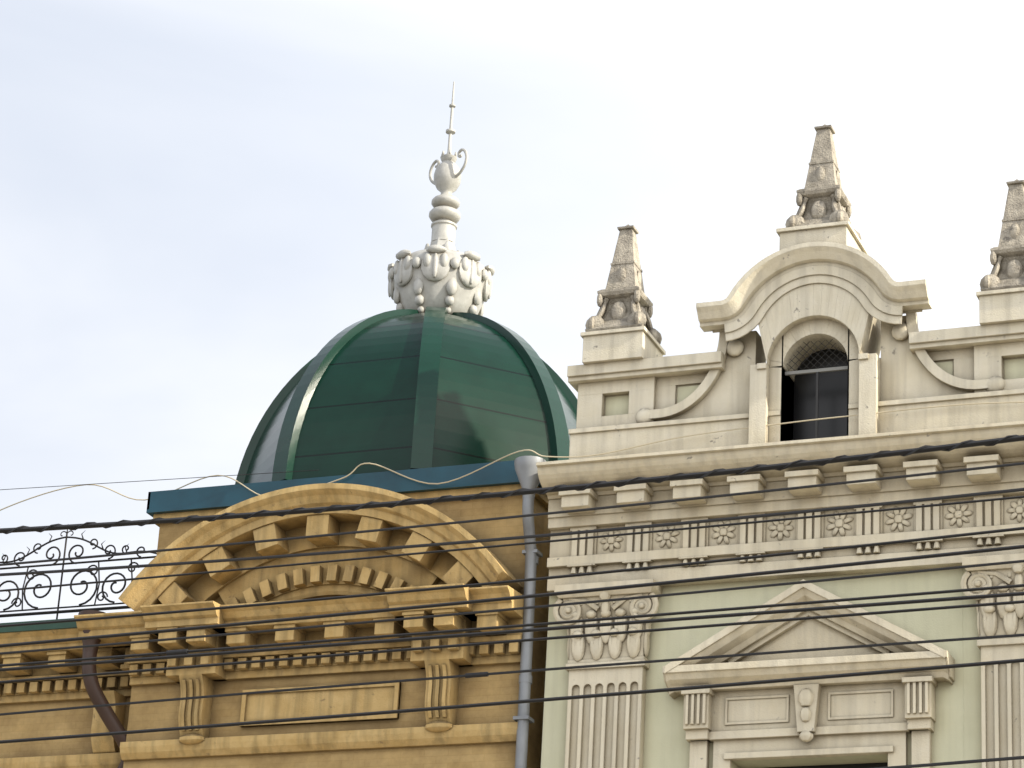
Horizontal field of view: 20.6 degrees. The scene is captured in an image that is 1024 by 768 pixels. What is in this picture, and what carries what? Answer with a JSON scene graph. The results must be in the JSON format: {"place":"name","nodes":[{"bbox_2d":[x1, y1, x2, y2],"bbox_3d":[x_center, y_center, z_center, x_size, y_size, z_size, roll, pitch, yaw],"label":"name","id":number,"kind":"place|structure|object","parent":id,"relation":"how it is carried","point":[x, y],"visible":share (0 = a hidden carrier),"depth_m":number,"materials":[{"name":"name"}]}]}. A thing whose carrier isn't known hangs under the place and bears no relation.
{"place":"outdoors","nodes":[
{"label":"outdoors","id":0,"kind":"place"},
{"bbox_2d":[0,495,550,767],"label":"yellow building walls","id":1,"kind":"structure","parent":0,"point":[475,690],"depth_m":30.02,"materials":[{"name":"yellow paint"}]},
{"bbox_2d":[0,618,76,632],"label":"roof edge","id":2,"kind":"object","parent":1,"relation":"on","point":[65,625],"depth_m":31.37,"materials":[{"name":"green metal"}]},
{"bbox_2d":[0,530,156,618],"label":"wrought iron railing","id":3,"kind":"object","parent":1,"relation":"attached to","point":[58,611],"visible":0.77,"depth_m":32.09,"materials":[{"name":"black metal"}]},
{"bbox_2d":[78,610,126,767],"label":"brown downpipe","id":4,"kind":"object","parent":1,"relation":"attached to","point":[109,717],"visible":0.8,"depth_m":30.70,"materials":[{"name":"metal"}]},
{"bbox_2d":[0,483,548,767],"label":"stone facade trim","id":5,"kind":"structure","parent":1,"relation":"attached to","point":[331,579],"depth_m":30.18,"materials":[{"name":"beige stone"}]},
{"bbox_2d":[146,460,541,516],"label":"dome base fascia","id":6,"kind":"structure","parent":1,"relation":"on","point":[227,496],"depth_m":30.71,"materials":[{"name":"blue metal"}]},
{"bbox_2d":[244,313,576,483],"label":"dome","id":7,"kind":"structure","parent":6,"relation":"on","point":[362,402],"depth_m":31.47,"materials":[{"name":"paint"}]},
{"bbox_2d":[387,82,494,315],"bbox_3d":[-0.807,-2.217,34.300,1.280,3.336,1.280,-6,-24,21],"label":"finial","id":8,"kind":"object","parent":7,"relation":"on","point":[439,271],"visible":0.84,"depth_m":33.50,"materials":[{"name":"white stone"}]},
{"bbox_2d":[235,307,576,483],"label":"dome ribs","id":9,"kind":"object","parent":1,"relation":"on","point":[309,374],"visible":0.39,"depth_m":31.75,"materials":[{"name":"green metal"}]},
{"bbox_2d":[513,456,545,767],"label":"grey downpipe","id":10,"kind":"object","parent":1,"relation":"attached to","point":[526,471],"visible":0.85,"depth_m":29.38,"materials":[{"name":"grey metal"}]},
{"bbox_2d":[0,435,1023,767],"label":"overhead cables","id":11,"kind":"object","parent":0,"point":[180,653],"visible":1,"depth_m":18.86,"materials":[{"name":"grey plastic"}]},
{"bbox_2d":[0,0,1023,622],"label":"sky","id":12,"kind":"structure","parent":0,"point":[197,197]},
{"bbox_2d":[541,568,981,767],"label":"building wall","id":13,"kind":"structure","parent":0,"point":[956,734],"depth_m":28.23,"materials":[{"name":"paint"}]},
{"bbox_2d":[536,421,1023,767],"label":"building trim","id":14,"kind":"structure","parent":13,"relation":"attached to","point":[878,714],"depth_m":28.18,"materials":[{"name":"beige stone"}]},
{"bbox_2d":[553,553,1023,661],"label":"pilaster capitals","id":15,"kind":"object","parent":13,"relation":"attached to","point":[1008,619],"visible":0.82,"depth_m":28.75,"materials":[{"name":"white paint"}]},
{"bbox_2d":[567,220,1023,459],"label":"parapet","id":16,"kind":"structure","parent":13,"relation":"on","point":[821,283],"depth_m":29.23,"materials":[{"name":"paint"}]},
{"bbox_2d":[0,401,1023,510],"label":"thin wire","id":17,"kind":"object","parent":16,"relation":"attached to","point":[535,452],"visible":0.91,"depth_m":29.70,"materials":[{"name":"beige metal"}]},
{"bbox_2d":[585,124,1023,343],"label":"obelisk finials","id":18,"kind":"object","parent":16,"relation":"on","point":[623,300],"visible":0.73,"depth_m":29.96,"materials":[{"name":"stone"}]},
{"bbox_2d":[780,330,848,440],"bbox_3d":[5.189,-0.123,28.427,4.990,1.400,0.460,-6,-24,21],"label":"window opening","id":19,"kind":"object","parent":16,"relation":"attached to","point":[833,401],"depth_m":29.35,"materials":[{"name":"black glass"}]},
{"bbox_2d":[605,358,1023,415],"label":"recessed panels","id":20,"kind":"object","parent":16,"relation":"attached to","point":[619,405],"visible":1,"depth_m":29.62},
{"bbox_2d":[785,366,847,375],"bbox_3d":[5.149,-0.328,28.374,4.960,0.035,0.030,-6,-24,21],"label":"window transom","id":21,"kind":"object","parent":16,"relation":"attached to","point":[820,370],"visible":1,"depth_m":29.12,"materials":[{"name":"grey"}]},
{"bbox_2d":[787,339,847,437],"bbox_3d":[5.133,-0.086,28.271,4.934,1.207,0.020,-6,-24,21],"label":"window grille","id":22,"kind":"object","parent":16,"relation":"attached to","point":[817,399],"visible":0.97,"depth_m":29.12,"materials":[{"name":"grey metal"}]},
{"bbox_2d":[768,762,887,767],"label":"window glass","id":23,"kind":"object","parent":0,"point":[870,765],"visible":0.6,"depth_m":27.88,"materials":[{"name":"black glass"}]}
]}

